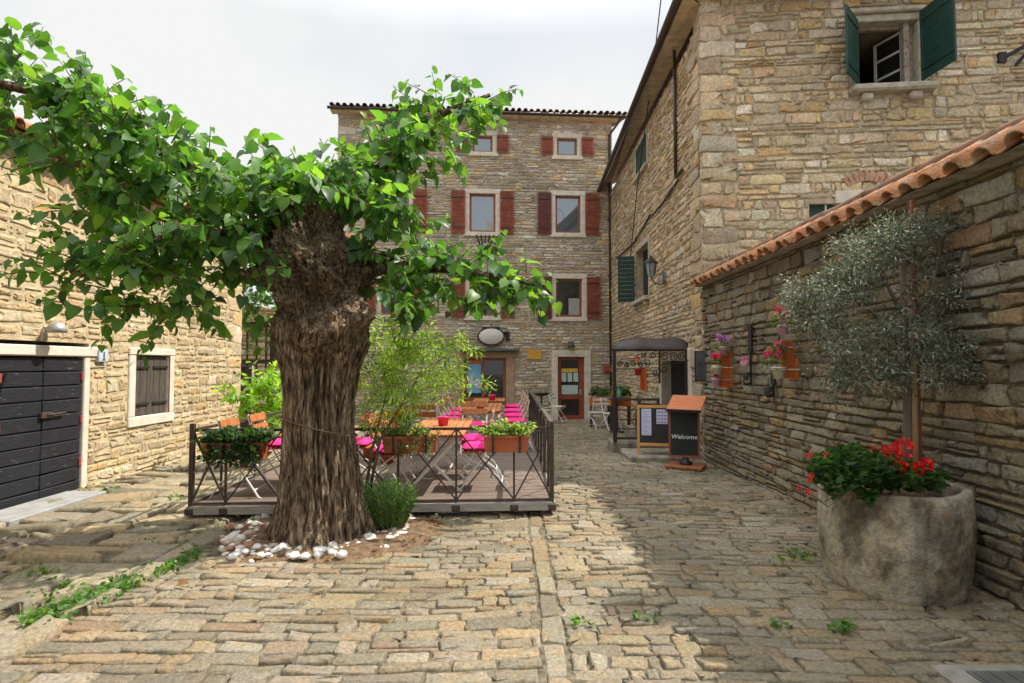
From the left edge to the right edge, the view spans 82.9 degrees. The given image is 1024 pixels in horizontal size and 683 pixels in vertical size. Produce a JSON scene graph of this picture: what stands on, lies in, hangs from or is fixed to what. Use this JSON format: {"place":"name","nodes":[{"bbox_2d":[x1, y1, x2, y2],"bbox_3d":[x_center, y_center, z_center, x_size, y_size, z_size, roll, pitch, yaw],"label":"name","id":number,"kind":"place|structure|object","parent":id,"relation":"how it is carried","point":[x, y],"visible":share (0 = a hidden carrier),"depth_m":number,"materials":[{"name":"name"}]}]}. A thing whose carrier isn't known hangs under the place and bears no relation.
{"place":"outdoors","nodes":[
{"label":"outdoors","id":0,"kind":"place"},
{"bbox_2d":[0,431,358,641],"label":"paving","id":1,"kind":"structure","parent":0,"point":[81,527],"depth_m":5.44,"materials":[{"name":"stone"}]},
{"bbox_2d":[0,491,105,526],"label":"stone slab","id":2,"kind":"structure","parent":1,"relation":"on","point":[12,515],"depth_m":6.48,"materials":[{"name":"stone"}]},
{"bbox_2d":[211,360,281,468],"bbox_3d":[-4.072,1.161,9.335,1.581,1.735,1.054,-1,-2,16],"label":"shrub","id":3,"kind":"object","parent":1,"relation":"on","point":[254,392],"visible":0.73,"depth_m":9.24,"materials":[{"name":"plant"}]},
{"bbox_2d":[241,321,277,435],"bbox_3d":[-5.600,0.900,13.575,2.200,2.740,0.120,0,-2,0],"label":"wooden pergola","id":4,"kind":"object","parent":1,"relation":"on","point":[272,359],"visible":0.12,"depth_m":13.56,"materials":[{"name":"brown wood"}]},
{"bbox_2d":[242,262,277,423],"bbox_3d":[-5.516,-0.168,13.330,2.178,4.816,1.443,0,-2,0],"label":"ivy plant","id":5,"kind":"object","parent":4,"relation":"attached to","point":[266,300],"visible":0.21,"depth_m":13.29,"materials":[{"name":"green plant"}]},
{"bbox_2d":[14,483,858,635],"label":"weeds","id":6,"kind":"object","parent":1,"relation":"on","point":[52,609],"visible":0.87,"depth_m":3.99,"materials":[{"name":"green plant"}]},
{"bbox_2d":[0,420,542,682],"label":"paving","id":7,"kind":"structure","parent":0,"point":[516,654],"depth_m":3.59,"materials":[{"name":"stone"}]},
{"bbox_2d":[218,517,451,562],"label":"soil","id":8,"kind":"structure","parent":7,"relation":"on","point":[356,551],"depth_m":5.14,"materials":[{"name":"soil"}]},
{"bbox_2d":[0,16,561,551],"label":"mulberry tree","id":9,"kind":"object","parent":8,"relation":"on","point":[314,270],"visible":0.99,"depth_m":5.11,"materials":[{"name":"green plant"}]},
{"bbox_2d":[280,415,357,436],"bbox_3d":[-1.832,0.804,5.523,0.709,0.215,0.703,0,-2,0],"label":"cord","id":10,"kind":"object","parent":9,"relation":"attached to","point":[281,417],"visible":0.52,"depth_m":5.22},
{"bbox_2d":[288,552,299,559],"bbox_3d":[-1.800,1.773,4.792,0.102,0.058,0.082,-2,-3,37],"label":"white stone","id":11,"kind":"object","parent":8,"relation":"on","point":[294,556],"visible":1,"depth_m":4.77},
{"bbox_2d":[313,550,323,558],"bbox_3d":[-1.624,1.780,4.849,0.082,0.057,0.088,-1,-2,14],"label":"white stone","id":12,"kind":"object","parent":8,"relation":"on","point":[319,554],"visible":0.97,"depth_m":4.82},
{"bbox_2d":[313,546,326,552],"bbox_3d":[-1.632,1.776,4.930,0.128,0.067,0.091,2,8,-4],"label":"white stone","id":13,"kind":"object","parent":8,"relation":"on","point":[323,549],"visible":0.74,"depth_m":4.91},
{"bbox_2d":[335,550,346,559],"bbox_3d":[-1.420,1.776,4.831,0.088,0.081,0.106,4,-9,17],"label":"white stone","id":14,"kind":"object","parent":8,"relation":"on","point":[341,554],"visible":1,"depth_m":4.79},
{"bbox_2d":[362,471,418,530],"bbox_3d":[-1.223,1.534,5.662,0.637,0.556,0.616,0,-2,0],"label":"rosemary bush","id":15,"kind":"object","parent":8,"relation":"on","point":[389,507],"visible":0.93,"depth_m":5.54,"materials":[{"name":"green plant"}]},
{"bbox_2d":[355,305,497,495],"bbox_3d":[-1.001,0.732,6.051,1.703,2.235,1.311,0,-2,0],"label":"flowering shrub","id":16,"kind":"object","parent":8,"relation":"on","point":[404,348],"visible":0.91,"depth_m":5.96,"materials":[{"name":"green plant"}]},
{"bbox_2d":[186,424,555,516],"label":"terrace deck","id":17,"kind":"structure","parent":7,"relation":"on","point":[485,484],"depth_m":6.99,"materials":[{"name":"brown wood"}]},
{"bbox_2d":[209,416,275,498],"bbox_3d":[-3.038,1.301,6.573,0.576,0.866,0.432,0,-2,0],"label":"folding chair","id":18,"kind":"object","parent":17,"relation":"on","point":[234,421],"visible":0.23,"depth_m":6.53,"materials":[{"name":"white metal"}]},
{"bbox_2d":[240,412,280,485],"bbox_3d":[-3.018,1.329,7.252,0.576,0.866,0.432,0,-2,0],"label":"folding chair","id":19,"kind":"object","parent":17,"relation":"on","point":[276,445],"visible":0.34,"depth_m":7.13,"materials":[{"name":"wood"}]},
{"bbox_2d":[184,389,555,514],"bbox_3d":[-1.460,1.502,10.301,3.870,0.942,8.576,0,-2,0],"label":"metal railing","id":20,"kind":"object","parent":17,"relation":"on","point":[544,429],"visible":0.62,"depth_m":6.23,"materials":[{"name":"brown metal"}]},
{"bbox_2d":[201,441,270,459],"bbox_3d":[-2.861,1.103,6.020,0.629,0.237,0.198,0,-2,-3],"label":"planter box","id":21,"kind":"object","parent":20,"relation":"attached to","point":[264,447],"visible":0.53,"depth_m":5.94,"materials":[{"name":"ceramic"}]},
{"bbox_2d":[189,424,278,469],"bbox_3d":[-2.853,1.069,5.993,0.917,0.423,0.483,0,-2,-3],"label":"potted plant","id":22,"kind":"object","parent":21,"relation":"in","point":[237,439],"visible":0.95,"depth_m":5.90,"materials":[{"name":"green plant"}]},
{"bbox_2d":[382,431,438,453],"bbox_3d":[-1.065,1.046,6.083,0.572,0.237,0.198,0,-2,-3],"label":"planter box","id":23,"kind":"object","parent":20,"relation":"attached to","point":[392,439],"visible":0.73,"depth_m":6.00,"materials":[{"name":"ceramic"}]},
{"bbox_2d":[373,420,440,459],"bbox_3d":[-1.095,1.015,6.088,0.702,0.388,0.454,0,-2,6],"label":"potted plant","id":24,"kind":"object","parent":23,"relation":"in","point":[402,431],"visible":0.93,"depth_m":5.98,"materials":[{"name":"green plant"}]},
{"bbox_2d":[483,434,528,452],"bbox_3d":[-0.063,1.048,6.133,0.481,0.237,0.198,0,-2,-3],"label":"planter box","id":25,"kind":"object","parent":20,"relation":"attached to","point":[493,444],"visible":0.85,"depth_m":6.05,"materials":[{"name":"ceramic"}]},
{"bbox_2d":[472,417,536,435],"bbox_3d":[-0.072,0.906,6.124,0.707,0.211,0.352,0,-2,-3],"label":"potted plant","id":26,"kind":"object","parent":25,"relation":"on","point":[502,428],"visible":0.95,"depth_m":6.10,"materials":[{"name":"green plant"}]},
{"bbox_2d":[357,411,383,483],"bbox_3d":[-1.932,1.331,7.302,0.576,0.866,0.432,0,-2,0],"label":"folding chair","id":27,"kind":"object","parent":17,"relation":"on","point":[363,442],"visible":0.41,"depth_m":7.17,"materials":[{"name":"fabric"}]},
{"bbox_2d":[360,413,380,460],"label":"geranium","id":28,"kind":"object","parent":17,"relation":"on","point":[366,453],"visible":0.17,"depth_m":8.85,"materials":[{"name":"plant"}]},
{"bbox_2d":[376,419,398,463],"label":"geranium","id":29,"kind":"object","parent":17,"relation":"on","point":[386,458],"visible":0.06,"depth_m":8.55,"materials":[{"name":"plant"}]},
{"bbox_2d":[363,416,412,487],"bbox_3d":[-1.438,1.306,6.703,0.576,0.866,0.432,0,-2,0],"label":"folding chair","id":30,"kind":"object","parent":17,"relation":"on","point":[383,454],"visible":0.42,"depth_m":6.51,"materials":[{"name":"white metal"}]},
{"bbox_2d":[376,409,419,478],"bbox_3d":[-1.518,1.347,7.702,0.576,0.866,0.432,0,-2,0],"label":"folding chair","id":31,"kind":"object","parent":17,"relation":"on","point":[382,465],"visible":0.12,"depth_m":7.52,"materials":[{"name":"white metal"}]},
{"bbox_2d":[393,408,413,426],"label":"geranium","id":32,"kind":"object","parent":17,"relation":"on","point":[404,419],"visible":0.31,"depth_m":9.48,"materials":[{"name":"plant"}]},
{"bbox_2d":[410,404,439,458],"bbox_3d":[-1.380,1.409,9.233,0.430,0.866,0.576,0,-2,0],"label":"folding chair","id":33,"kind":"object","parent":17,"relation":"on","point":[429,413],"visible":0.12,"depth_m":9.09,"materials":[{"name":"brown wood"}]},
{"bbox_2d":[411,425,469,490],"bbox_3d":[-0.910,1.417,7.098,0.710,0.670,1.000,0,-2,0],"label":"folding table","id":34,"kind":"object","parent":17,"relation":"on","point":[445,433],"visible":0.39,"depth_m":6.74,"materials":[{"name":"orange wood"}]},
{"bbox_2d":[437,416,448,425],"bbox_3d":[-0.900,1.039,7.584,0.162,0.120,0.158,0,-2,0],"label":"pink pot","id":35,"kind":"object","parent":34,"relation":"on","point":[443,420],"visible":1,"depth_m":7.53,"materials":[{"name":"ceramic"}]},
{"bbox_2d":[415,418,473,473],"bbox_3d":[-0.920,1.458,8.128,0.710,0.670,1.000,0,-2,0],"label":"folding table","id":36,"kind":"object","parent":17,"relation":"on","point":[451,421],"visible":0.54,"depth_m":8.02,"materials":[{"name":"brown wood"}]},
{"bbox_2d":[436,398,461,443],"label":"folding chair","id":37,"kind":"object","parent":17,"relation":"on","point":[440,408],"visible":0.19,"depth_m":10.36,"materials":[{"name":"pink metal"}]},
{"bbox_2d":[442,395,464,417],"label":"folding chair","id":38,"kind":"object","parent":17,"relation":"on","point":[452,412],"visible":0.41,"depth_m":11.27,"materials":[{"name":"fabric"}]},
{"bbox_2d":[448,392,470,432],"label":"folding chair","id":39,"kind":"object","parent":17,"relation":"on","point":[452,401],"visible":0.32,"depth_m":12.47,"materials":[{"name":"fabric"}]},
{"bbox_2d":[460,401,487,456],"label":"folding chair","id":40,"kind":"object","parent":17,"relation":"on","point":[475,404],"visible":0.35,"depth_m":9.66,"materials":[{"name":"brown wood"}]},
{"bbox_2d":[457,409,500,478],"bbox_3d":[-0.432,1.347,7.702,0.576,0.866,0.432,0,-2,0],"label":"folding chair","id":41,"kind":"object","parent":17,"relation":"on","point":[474,437],"visible":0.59,"depth_m":7.51,"materials":[{"name":"pink metal"}]},
{"bbox_2d":[459,407,500,433],"bbox_3d":[-0.560,1.556,10.546,0.710,0.670,1.000,0,-2,0],"label":"folding table","id":42,"kind":"object","parent":17,"relation":"on","point":[498,410],"visible":0.4,"depth_m":10.58,"materials":[{"name":"brown wood"}]},
{"bbox_2d":[458,414,506,490],"bbox_3d":[-0.342,1.317,6.952,0.576,0.866,0.432,0,-2,0],"label":"folding chair","id":43,"kind":"object","parent":17,"relation":"on","point":[478,446],"visible":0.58,"depth_m":6.77,"materials":[{"name":"fabric"}]},
{"bbox_2d":[471,403,501,433],"bbox_3d":[-0.560,1.601,11.645,0.710,0.670,1.000,0,-2,0],"label":"folding table","id":44,"kind":"object","parent":17,"relation":"on","point":[494,405],"visible":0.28,"depth_m":11.65,"materials":[{"name":"brown wood"}]},
{"bbox_2d":[473,398,504,421],"bbox_3d":[-0.520,1.670,13.343,0.710,0.670,1.000,0,-2,0],"label":"folding table","id":45,"kind":"object","parent":17,"relation":"on","point":[499,400],"visible":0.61,"depth_m":12.99,"materials":[{"name":"brown wood"}]},
{"bbox_2d":[504,390,523,408],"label":"folding chair","id":46,"kind":"object","parent":17,"relation":"on","point":[518,405],"visible":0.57,"depth_m":13.46,"materials":[{"name":"fabric"}]},
{"bbox_2d":[504,393,525,425],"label":"folding chair","id":47,"kind":"object","parent":17,"relation":"on","point":[512,410],"visible":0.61,"depth_m":12.16,"materials":[{"name":"fabric"}]},
{"bbox_2d":[504,396,531,442],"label":"folding chair","id":48,"kind":"object","parent":17,"relation":"on","point":[511,415],"visible":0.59,"depth_m":10.96,"materials":[{"name":"fabric"}]},
{"bbox_2d":[504,399,534,450],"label":"folding chair","id":49,"kind":"object","parent":17,"relation":"on","point":[515,419],"visible":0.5,"depth_m":9.91,"materials":[{"name":"fabric"}]},
{"bbox_2d":[28,496,990,679],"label":"leaf litter","id":50,"kind":"object","parent":7,"relation":"on","point":[381,553],"visible":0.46,"depth_m":4.95,"materials":[{"name":"plant"}]},
{"bbox_2d":[0,0,671,366],"label":"sky","id":51,"kind":"structure","parent":0,"point":[234,68],"materials":[{"name":"white"}]},
{"bbox_2d":[0,367,1023,682],"bbox_3d":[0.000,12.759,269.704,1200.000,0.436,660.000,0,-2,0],"label":"ground","id":52,"kind":"structure","parent":0,"point":[536,623],"depth_m":3.83,"materials":[{"name":"stone"}]},
{"bbox_2d":[0,528,230,667],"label":"kerb","id":53,"kind":"structure","parent":52,"relation":"on","point":[18,645],"depth_m":3.67,"materials":[{"name":"stone"}]},
{"bbox_2d":[0,116,242,509],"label":"stone house","id":54,"kind":"structure","parent":52,"relation":"on","point":[76,412],"depth_m":7.56,"materials":[{"name":"stone"}]},
{"bbox_2d":[0,356,42,509],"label":"garage door","id":55,"kind":"structure","parent":54,"relation":"in","point":[19,376],"depth_m":6.62,"materials":[{"name":"wood"}]},
{"bbox_2d":[40,321,67,340],"bbox_3d":[-5.470,-0.123,6.933,0.270,0.235,0.210,0,-2,0],"label":"wall lamp","id":56,"kind":"object","parent":54,"relation":"attached to","point":[56,327],"visible":1,"depth_m":6.89,"materials":[{"name":"grey metal"}]},
{"bbox_2d":[34,356,83,498],"bbox_3d":[-5.636,1.071,7.208,0.167,1.764,0.684,0,-2,0],"label":"garage door","id":57,"kind":"structure","parent":54,"relation":"in","point":[59,415],"depth_m":7.20,"materials":[{"name":"black wood"}]},
{"bbox_2d":[327,102,626,420],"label":"stone house","id":58,"kind":"structure","parent":52,"relation":"on","point":[533,179],"depth_m":20.20,"materials":[{"name":"beige stone"}]},
{"bbox_2d":[375,275,410,319],"bbox_3d":[-4.019,-1.580,19.890,1.301,1.669,0.300,0,-2,-4],"label":"window","id":59,"kind":"structure","parent":58,"relation":"in","point":[384,312],"depth_m":19.86,"materials":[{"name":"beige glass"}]},
{"bbox_2d":[396,190,412,233],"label":"window","id":60,"kind":"structure","parent":58,"relation":"in","point":[410,200],"depth_m":19.97,"materials":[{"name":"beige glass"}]},
{"bbox_2d":[467,130,497,156],"bbox_3d":[-1.034,-6.902,20.320,1.096,0.909,0.300,0,-2,-4],"label":"window","id":61,"kind":"structure","parent":58,"relation":"in","point":[487,147],"depth_m":20.26,"materials":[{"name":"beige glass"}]},
{"bbox_2d":[464,188,500,236],"bbox_3d":[-1.029,-4.472,20.222,1.300,1.673,0.300,0,-2,-4],"label":"window","id":62,"kind":"structure","parent":58,"relation":"in","point":[482,206],"depth_m":20.22,"materials":[{"name":"clear glass"}]},
{"bbox_2d":[464,280,501,320],"bbox_3d":[-1.014,-1.545,20.104,1.312,1.648,0.300,0,-2,-4],"label":"window","id":63,"kind":"structure","parent":58,"relation":"in","point":[488,317],"depth_m":19.99,"materials":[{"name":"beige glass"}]},
{"bbox_2d":[464,358,505,404],"bbox_3d":[-0.936,1.400,20.081,1.439,1.654,0.080,0,-2,-4],"label":"shop door","id":64,"kind":"structure","parent":58,"relation":"in","point":[494,368],"depth_m":20.09,"materials":[{"name":"glass"}]},
{"bbox_2d":[476,235,494,249],"bbox_3d":[-0.916,-3.341,19.898,0.652,0.572,0.390,0,-2,-4],"label":"iron holder","id":65,"kind":"object","parent":58,"relation":"attached to","point":[486,247],"visible":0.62,"depth_m":19.85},
{"bbox_2d":[477,325,509,345],"bbox_3d":[-0.634,-0.240,19.946,1.114,0.768,0.168,0,-2,-4],"label":"hanging sign","id":66,"kind":"object","parent":58,"relation":"attached to","point":[491,336],"visible":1,"depth_m":19.86,"materials":[{"name":"metal"}]},
{"bbox_2d":[527,350,541,359],"bbox_3d":[0.773,0.457,20.050,0.505,0.330,0.038,0,-2,-4],"label":"plaque","id":67,"kind":"object","parent":58,"relation":"attached to","point":[534,354],"visible":1,"depth_m":20.03,"materials":[{"name":"gold metal"}]},
{"bbox_2d":[551,133,582,159],"bbox_3d":[1.936,-6.868,20.532,1.115,0.951,0.300,0,-2,-4],"label":"window","id":68,"kind":"structure","parent":58,"relation":"in","point":[566,146],"depth_m":20.47,"materials":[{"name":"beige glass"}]},
{"bbox_2d":[550,190,586,237],"bbox_3d":[1.963,-4.467,20.436,1.291,1.652,0.300,0,-2,-4],"label":"window","id":69,"kind":"structure","parent":58,"relation":"in","point":[568,207],"depth_m":20.44,"materials":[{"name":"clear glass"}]},
{"bbox_2d":[550,274,587,321],"bbox_3d":[1.986,-1.526,20.319,1.322,1.662,0.300,0,-2,-4],"label":"window","id":70,"kind":"structure","parent":58,"relation":"in","point":[570,289],"depth_m":20.33,"materials":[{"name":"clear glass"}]},
{"bbox_2d":[558,357,583,419],"bbox_3d":[2.051,1.697,20.223,0.938,2.310,0.120,0,-2,-4],"label":"door","id":71,"kind":"structure","parent":58,"relation":"in","point":[570,369],"depth_m":20.24,"materials":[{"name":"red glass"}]},
{"bbox_2d":[609,386,631,430],"bbox_3d":[2.899,1.789,15.551,0.624,1.217,0.360,0,-2,0],"label":"planter trough","id":72,"kind":"object","parent":52,"relation":"on","point":[625,392],"visible":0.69,"depth_m":15.44,"materials":[{"name":"orange wood"}]},
{"bbox_2d":[597,0,1023,459],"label":"stone house","id":73,"kind":"structure","parent":52,"relation":"on","point":[766,119],"depth_m":10.22,"materials":[{"name":"stone"}]},
{"bbox_2d":[633,356,647,390],"bbox_3d":[3.235,0.810,14.603,0.523,0.875,0.367,2,-3,-36],"label":"wall planter","id":74,"kind":"object","parent":73,"relation":"attached to","point":[642,373],"visible":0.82,"depth_m":14.62,"materials":[{"name":"orange ceramic"}]},
{"bbox_2d":[630,0,660,255],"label":"cable","id":75,"kind":"object","parent":73,"relation":"attached to","point":[643,140],"visible":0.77,"depth_m":14.80,"materials":[{"name":"metal"}]},
{"bbox_2d":[616,179,678,257],"bbox_3d":[3.362,-2.926,15.284,0.040,0.340,7.424,0,-2,1],"label":"cable","id":76,"kind":"object","parent":73,"relation":"attached to","point":[668,194],"visible":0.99,"depth_m":13.83,"materials":[{"name":"metal"}]},
{"bbox_2d":[611,337,687,441],"bbox_3d":[2.670,0.931,12.072,1.580,2.036,2.200,0,-2,0],"label":"door canopy","id":77,"kind":"object","parent":73,"relation":"attached to","point":[653,344],"visible":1,"depth_m":11.01,"materials":[{"name":"metal"}]},
{"bbox_2d":[644,255,667,284],"bbox_3d":[3.202,-1.567,12.724,0.614,0.651,0.268,0,-2,0],"label":"wall lantern","id":78,"kind":"object","parent":73,"relation":"attached to","point":[650,263],"depth_m":12.66,"materials":[{"name":"black metal"}]},
{"bbox_2d":[671,361,687,397],"bbox_3d":[3.688,1.522,11.997,0.230,2.229,2.073,0,-2,1],"label":"doorway","id":79,"kind":"structure","parent":73,"relation":"in","point":[678,369],"depth_m":12.46,"materials":[{"name":"wood"}]},
{"bbox_2d":[809,205,836,217],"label":"low window","id":80,"kind":"structure","parent":73,"relation":"in","point":[813,209],"depth_m":10.18,"materials":[{"name":"green paint"}]},
{"bbox_2d":[848,4,939,102],"bbox_3d":[6.621,-4.959,10.319,1.549,1.647,0.907,0,-2,5],"label":"window","id":81,"kind":"structure","parent":73,"relation":"in","point":[897,59],"depth_m":10.10,"materials":[{"name":"grey stone"}]},
{"bbox_2d":[997,45,1023,66],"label":"iron bracket","id":82,"kind":"object","parent":73,"relation":"attached to","point":[1002,57],"visible":1,"depth_m":9.83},
{"bbox_2d":[690,115,1023,609],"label":"stone wall","id":83,"kind":"structure","parent":52,"relation":"on","point":[973,438],"depth_m":4.67,"materials":[{"name":"stone"}]},
{"bbox_2d":[694,351,705,380],"bbox_3d":[3.240,0.424,9.968,0.200,0.520,0.046,0,-2,0],"label":"slate board","id":84,"kind":"object","parent":83,"relation":"attached to","point":[699,366],"visible":1,"depth_m":9.95,"materials":[{"name":"stone"}]},
{"bbox_2d":[708,334,733,387],"bbox_3d":[3.181,0.291,8.731,0.507,0.827,0.332,1,-3,-25],"label":"wall planter","id":85,"kind":"object","parent":83,"relation":"attached to","point":[723,372],"visible":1,"depth_m":8.72,"materials":[{"name":"orange wood"}]},
{"bbox_2d":[740,325,752,385],"bbox_3d":[3.228,0.192,8.002,0.153,0.840,0.124,0,-2,0],"label":"iron hanger","id":86,"kind":"object","parent":83,"relation":"attached to","point":[745,375],"visible":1,"depth_m":7.97,"materials":[{"name":"metal"}]},
{"bbox_2d":[763,374,775,397],"bbox_3d":[3.232,0.560,7.305,0.145,0.301,0.120,0,-2,0],"label":"iron hanger","id":87,"kind":"object","parent":83,"relation":"attached to","point":[768,390],"visible":0.89,"depth_m":7.29,"materials":[{"name":"metal"}]},
{"bbox_2d":[761,305,800,379],"bbox_3d":[3.139,0.020,6.744,0.379,0.859,0.576,-2,-3,34],"label":"wall planter","id":88,"kind":"object","parent":83,"relation":"attached to","point":[788,369],"visible":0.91,"depth_m":6.65,"materials":[{"name":"orange wood"}]},
{"bbox_2d":[529,510,571,682],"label":"paving","id":89,"kind":"structure","parent":0,"point":[552,628],"depth_m":3.73,"materials":[{"name":"stone"}]},
{"bbox_2d":[527,419,1023,682],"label":"paving","id":90,"kind":"structure","parent":0,"point":[1001,622],"depth_m":4.01,"materials":[{"name":"stone"}]},
{"bbox_2d":[533,392,549,433],"bbox_3d":[0.760,1.838,14.938,0.440,1.040,0.440,0,-2,0],"label":"table","id":91,"kind":"object","parent":90,"relation":"on","point":[541,394],"visible":0.63,"depth_m":14.86,"materials":[{"name":"metal"}]},
{"bbox_2d":[546,393,566,420],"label":"folding chair","id":92,"kind":"object","parent":90,"relation":"on","point":[553,406],"visible":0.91,"depth_m":18.21,"materials":[{"name":"white metal"}]},
{"bbox_2d":[586,398,607,428],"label":"folding chair","id":93,"kind":"object","parent":90,"relation":"on","point":[592,411],"visible":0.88,"depth_m":16.40,"materials":[{"name":"white metal"}]},
{"bbox_2d":[588,387,609,426],"bbox_3d":[2.576,1.906,16.939,0.682,1.167,0.353,0,-2,0],"label":"planter trough","id":94,"kind":"object","parent":90,"relation":"on","point":[601,394],"visible":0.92,"depth_m":16.86,"materials":[{"name":"orange wood"}]},
{"bbox_2d":[600,398,622,429],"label":"folding chair","id":95,"kind":"object","parent":90,"relation":"on","point":[604,399],"visible":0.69,"depth_m":16.21,"materials":[{"name":"white metal"}]},
{"bbox_2d":[608,425,668,453],"bbox_3d":[2.650,2.165,12.548,1.460,0.390,3.150,0,-2,0],"label":"stone landing","id":96,"kind":"object","parent":90,"relation":"on","point":[615,447],"visible":0.25,"depth_m":11.00,"materials":[{"name":"stone"}]},
{"bbox_2d":[616,398,659,439],"bbox_3d":[2.390,1.499,11.098,0.870,0.822,0.050,0,-2,0],"label":"iron fence","id":97,"kind":"object","parent":96,"relation":"on","point":[639,400],"visible":0.34,"depth_m":11.09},
{"bbox_2d":[620,448,682,462],"bbox_3d":[2.510,2.099,10.373,0.980,0.245,1.000,0,-2,0],"label":"stone step","id":98,"kind":"object","parent":90,"relation":"on","point":[646,455],"visible":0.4,"depth_m":10.01,"materials":[{"name":"stone"}]},
{"bbox_2d":[637,405,668,454],"bbox_3d":[2.510,1.547,10.196,0.604,0.850,0.427,-1,-2,13],"label":"menu board","id":99,"kind":"object","parent":98,"relation":"on","point":[652,425],"visible":0.91,"depth_m":10.10,"materials":[{"name":"brown wood"}]},
{"bbox_2d":[664,395,706,470],"bbox_3d":[2.791,1.444,9.284,0.613,1.148,0.456,-1,-3,28],"label":"welcome board","id":100,"kind":"object","parent":90,"relation":"on","point":[684,411],"visible":1,"depth_m":9.27,"materials":[{"name":"black wood"}]},
{"bbox_2d":[817,479,976,608],"bbox_3d":[2.800,1.420,4.275,0.981,0.758,0.979,0,-2,0],"label":"stone planter","id":101,"kind":"object","parent":90,"relation":"on","point":[906,547],"visible":0.82,"depth_m":3.87,"materials":[{"name":"stone"}]},
{"bbox_2d":[797,437,950,507],"bbox_3d":[2.545,0.904,4.081,1.102,0.490,0.647,0,-2,10],"label":"geranium","id":102,"kind":"object","parent":101,"relation":"in","point":[873,476],"visible":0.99,"depth_m":3.96,"materials":[{"name":"green plant"}]},
{"bbox_2d":[770,198,993,489],"bbox_3d":[2.866,0.026,4.340,1.881,2.301,0.942,0,-2,0],"label":"olive tree","id":103,"kind":"object","parent":101,"relation":"in","point":[900,338],"visible":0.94,"depth_m":4.28,"materials":[{"name":"green plant"}]},
{"bbox_2d":[911,356,919,492],"bbox_3d":[3.022,0.667,4.345,0.074,1.119,0.043,2,-3,-34],"label":"garden stake","id":104,"kind":"object","parent":101,"relation":"in","point":[915,434],"visible":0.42,"depth_m":4.34,"materials":[{"name":"wood"}]},
{"bbox_2d":[909,199,922,486],"bbox_3d":[3.137,0.036,4.502,0.028,2.293,0.028,0,-2,0],"label":"garden stake","id":105,"kind":"object","parent":101,"relation":"in","point":[912,207],"visible":0.36,"depth_m":4.50,"materials":[{"name":"wood"}]},
{"bbox_2d":[931,665,1023,682],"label":"drain grate","id":106,"kind":"object","parent":90,"relation":"on","point":[981,673],"visible":0.86,"depth_m":2.96,"materials":[{"name":"concrete"}]},
{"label":"paving","id":107,"kind":"structure","parent":0,"visible":0},
{"bbox_2d":[240,307,281,427],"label":"garden wall","id":108,"kind":"structure","parent":107,"relation":"on","point":[261,341],"depth_m":15.84,"materials":[{"name":"brown stone"}]},
{"bbox_2d":[240,364,254,427],"bbox_3d":[-7.291,1.499,15.902,0.525,1.893,0.350,0,-2,-4],"label":"door","id":109,"kind":"structure","parent":108,"relation":"in","point":[243,366],"depth_m":15.84,"materials":[{"name":"brown wood"}]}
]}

